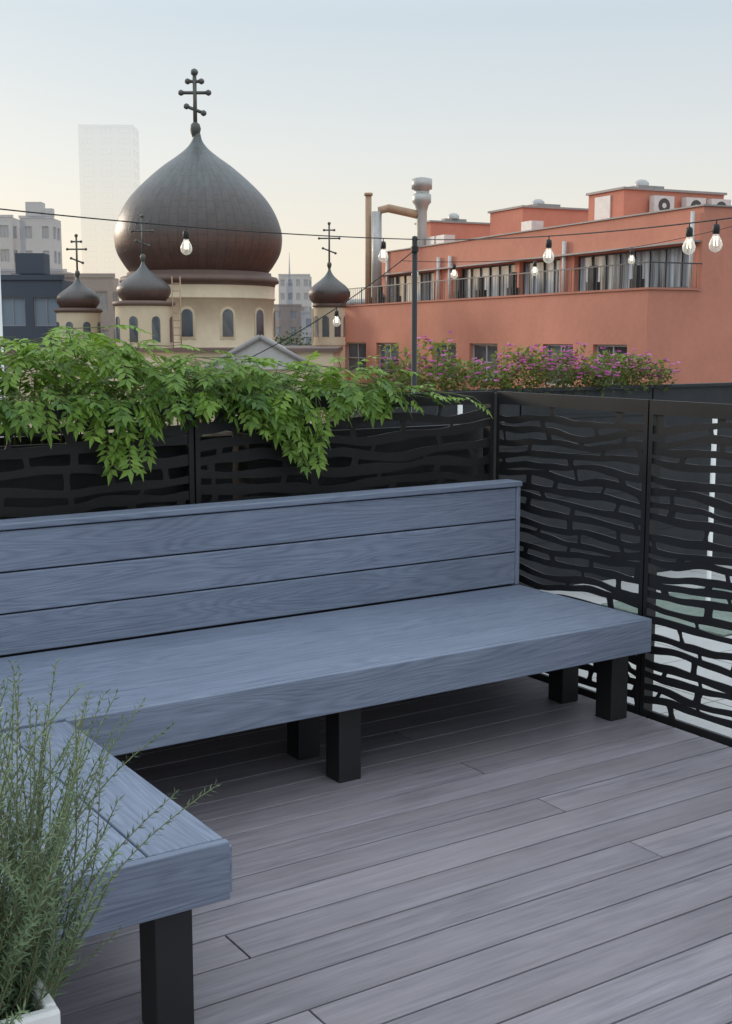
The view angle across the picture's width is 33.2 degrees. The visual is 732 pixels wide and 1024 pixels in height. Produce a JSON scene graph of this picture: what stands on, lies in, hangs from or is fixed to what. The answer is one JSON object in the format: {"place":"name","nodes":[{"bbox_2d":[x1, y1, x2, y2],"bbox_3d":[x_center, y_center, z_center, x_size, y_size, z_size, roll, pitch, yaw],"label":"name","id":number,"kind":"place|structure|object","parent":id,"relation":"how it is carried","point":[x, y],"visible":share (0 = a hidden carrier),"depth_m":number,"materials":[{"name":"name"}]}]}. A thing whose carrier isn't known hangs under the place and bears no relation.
{"place":"outdoors","nodes":[
{"label":"outdoors","id":0,"kind":"place"},
{"bbox_2d":[0,215,20,268],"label":"white apartment tower","id":1,"kind":"structure","parent":0,"point":[10,244],"depth_m":156.92,"materials":[{"name":"grey concrete"}]},
{"bbox_2d":[0,269,70,274],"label":"brown brick building","id":2,"kind":"structure","parent":0,"point":[6,271],"depth_m":147.41,"materials":[{"name":"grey brick"}]},
{"bbox_2d":[0,253,73,396],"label":"dark brick building","id":3,"kind":"structure","parent":0,"point":[32,291],"depth_m":73.19,"materials":[{"name":"grey brick"}]},
{"bbox_2d":[19,202,61,268],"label":"white apartment tower","id":4,"kind":"structure","parent":0,"point":[40,233],"depth_m":154.84,"materials":[{"name":"grey concrete"}]},
{"bbox_2d":[11,273,118,344],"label":"brown brick building","id":5,"kind":"structure","parent":0,"point":[103,286],"depth_m":90.65,"materials":[{"name":"grey brick"}]},
{"bbox_2d":[4,68,349,436],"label":"orthodox church","id":6,"kind":"structure","parent":0,"point":[213,290],"depth_m":65.11,"materials":[{"name":"brown metal"}]},
{"bbox_2d":[274,304,303,345],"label":"building","id":7,"kind":"structure","parent":0,"point":[288,318],"depth_m":247.10,"materials":[{"name":"grey brick"}]},
{"bbox_2d":[278,274,311,310],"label":"grey office tower","id":8,"kind":"structure","parent":0,"point":[294,288],"depth_m":295.45,"materials":[{"name":"concrete"}]},
{"bbox_2d":[300,311,311,345],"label":"grey office tower","id":9,"kind":"structure","parent":0,"point":[306,318],"depth_m":217.62,"materials":[{"name":"concrete"}]},
{"bbox_2d":[311,308,313,345],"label":"side annex","id":10,"kind":"object","parent":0,"point":[312,311],"visible":0.02,"depth_m":83.56,"materials":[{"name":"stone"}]},
{"bbox_2d":[0,0,731,307],"label":"sky","id":11,"kind":"structure","parent":0,"point":[320,105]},
{"bbox_2d":[382,206,731,302],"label":"walls","id":12,"kind":"structure","parent":0,"point":[714,271],"depth_m":62.78,"materials":[{"name":"orange paint"}]},
{"bbox_2d":[382,204,731,275],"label":"coping","id":13,"kind":"object","parent":12,"relation":"on","point":[608,250],"visible":0.76,"depth_m":63.83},
{"bbox_2d":[414,179,726,240],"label":"roof penthouses","id":14,"kind":"object","parent":12,"relation":"on","point":[619,201],"visible":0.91,"depth_m":74.65,"materials":[{"name":"orange paint"}]},
{"bbox_2d":[426,195,730,244],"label":"air conditioners","id":15,"kind":"object","parent":12,"relation":"on","point":[657,203],"visible":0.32,"depth_m":65.69,"materials":[{"name":"metal"}]},
{"bbox_2d":[403,226,731,278],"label":"string lights","id":16,"kind":"object","parent":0,"point":[535,262],"visible":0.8,"depth_m":10.76,"materials":[{"name":"black"}]},
{"label":"ground","id":17,"kind":"structure","parent":0,"visible":0},
{"bbox_2d":[275,326,311,345],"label":"street tree","id":18,"kind":"object","parent":17,"relation":"on","point":[292,340],"visible":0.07,"depth_m":87.12,"materials":[{"name":"green plant"}]},
{"bbox_2d":[345,290,731,391],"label":"walls","id":19,"kind":"structure","parent":17,"relation":"on","point":[691,330],"depth_m":59.93,"materials":[{"name":"orange paint"}]},
{"bbox_2d":[345,177,431,307],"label":"rooftop ducts","id":20,"kind":"object","parent":19,"relation":"on","point":[421,195],"visible":0.87,"depth_m":81.60,"materials":[{"name":"metal"}]},
{"bbox_2d":[347,287,701,306],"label":"balcony slab","id":21,"kind":"structure","parent":19,"relation":"attached to","point":[625,289],"depth_m":60.94,"materials":[{"name":"concrete"}]},
{"bbox_2d":[348,261,701,304],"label":"railing","id":22,"kind":"object","parent":21,"relation":"on","point":[492,276],"visible":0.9,"depth_m":63.54,"materials":[{"name":"grey metal"}]},
{"bbox_2d":[379,211,694,302],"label":"balcony items","id":23,"kind":"object","parent":19,"relation":"on","point":[635,281],"visible":0.59,"depth_m":64.54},
{"bbox_2d":[541,565,731,736],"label":"neighbour roof terrace","id":24,"kind":"structure","parent":17,"relation":"on","point":[712,645],"depth_m":6.56,"materials":[{"name":"grey concrete"}]},
{"bbox_2d":[0,276,4,397],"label":"white post","id":25,"kind":"object","parent":24,"relation":"on","point":[1,331],"visible":0.04,"depth_m":5.87,"materials":[{"name":"paint"}]},
{"bbox_2d":[0,391,496,517],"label":"laser cut fence","id":26,"kind":"object","parent":24,"relation":"on","point":[190,461],"visible":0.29,"depth_m":5.26,"materials":[{"name":"black metal"}]},
{"bbox_2d":[0,419,530,586],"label":"planter box","id":27,"kind":"object","parent":24,"relation":"on","point":[56,481],"visible":0.19,"depth_m":5.45,"materials":[{"name":"metal"}]},
{"bbox_2d":[0,325,491,485],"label":"wisteria vine","id":28,"kind":"object","parent":27,"relation":"on","point":[278,407],"visible":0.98,"depth_m":5.02,"materials":[{"name":"green plant"}]},
{"bbox_2d":[411,236,418,412],"bbox_3d":[0.280,-0.450,7.208,0.140,2.290,0.140,0,8,0],"label":"string light pole","id":29,"kind":"object","parent":24,"relation":"on","point":[414,248],"visible":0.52,"depth_m":7.10,"materials":[{"name":"black metal"}]},
{"bbox_2d":[0,208,412,262],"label":"string lights","id":30,"kind":"object","parent":29,"relation":"attached to","point":[186,236],"visible":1,"depth_m":5.84,"materials":[{"name":"black"}]},
{"bbox_2d":[238,252,411,363],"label":"string lights","id":31,"kind":"object","parent":29,"relation":"attached to","point":[336,312],"visible":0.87,"depth_m":7.03,"materials":[{"name":"black"}]},
{"bbox_2d":[416,217,731,263],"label":"string lights","id":32,"kind":"object","parent":29,"relation":"attached to","point":[689,229],"visible":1,"depth_m":5.39,"materials":[{"name":"black"}]},
{"bbox_2d":[457,405,462,414],"bbox_3d":[0.583,-0.033,7.702,0.120,1.315,0.120,0,8,0],"label":"white post","id":33,"kind":"object","parent":24,"relation":"on","point":[460,409],"depth_m":7.60,"materials":[{"name":"paint"}]},
{"bbox_2d":[329,382,731,589],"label":"planter box","id":34,"kind":"object","parent":24,"relation":"on","point":[720,393],"visible":0.25,"depth_m":8.82,"materials":[{"name":"metal"}]},
{"bbox_2d":[361,331,498,392],"bbox_3d":[0.420,-0.920,7.979,0.821,0.507,0.511,-5,9,-31],"label":"flowering plant","id":35,"kind":"object","parent":34,"relation":"in","point":[404,378],"visible":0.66,"depth_m":7.95,"materials":[{"name":"green plant"}]},
{"bbox_2d":[466,342,607,394],"bbox_3d":[1.193,-0.957,8.472,1.037,0.442,0.540,-5,9,-31],"label":"flowering plant","id":36,"kind":"object","parent":34,"relation":"in","point":[537,370],"visible":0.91,"depth_m":8.42,"materials":[{"name":"green plant"}]},
{"bbox_2d":[569,347,681,396],"bbox_3d":[1.867,-0.998,8.921,0.789,0.396,0.560,-5,10,-33],"label":"flowering plant","id":37,"kind":"object","parent":34,"relation":"in","point":[622,374],"visible":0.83,"depth_m":8.87,"materials":[{"name":"green plant"}]},
{"bbox_2d":[496,391,731,746],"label":"laser cut fence","id":38,"kind":"object","parent":24,"relation":"on","point":[653,446],"visible":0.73,"depth_m":5.22,"materials":[{"name":"black metal"}]},
{"bbox_2d":[601,587,731,635],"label":"green turf mat","id":39,"kind":"object","parent":24,"relation":"on","point":[695,611],"visible":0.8,"depth_m":7.72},
{"bbox_2d":[705,419,717,600],"bbox_3d":[2.193,-0.036,7.800,0.120,1.295,0.120,0,8,0],"label":"white post","id":40,"kind":"object","parent":39,"relation":"on","point":[711,509],"depth_m":7.78,"materials":[{"name":"paint"}]},
{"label":"roof slab","id":41,"kind":"object","parent":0,"visible":0},
{"bbox_2d":[39,676,731,1023],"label":"wooden deck","id":42,"kind":"structure","parent":41,"relation":"on","point":[522,850],"depth_m":3.69,"materials":[{"name":"grey wood"}]},
{"bbox_2d":[0,934,60,1023],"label":"white planter pot","id":43,"kind":"object","parent":42,"relation":"on","point":[48,1012],"visible":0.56,"depth_m":1.92,"materials":[{"name":"paint"}]},
{"bbox_2d":[0,658,220,1023],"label":"rosemary plant","id":44,"kind":"object","parent":43,"relation":"in","point":[24,922],"visible":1,"depth_m":1.98,"materials":[{"name":"green plant"}]},
{"bbox_2d":[0,479,651,1023],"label":"corner bench","id":45,"kind":"object","parent":42,"relation":"on","point":[304,613],"visible":0.91,"depth_m":4.64,"materials":[{"name":"grey wood"}]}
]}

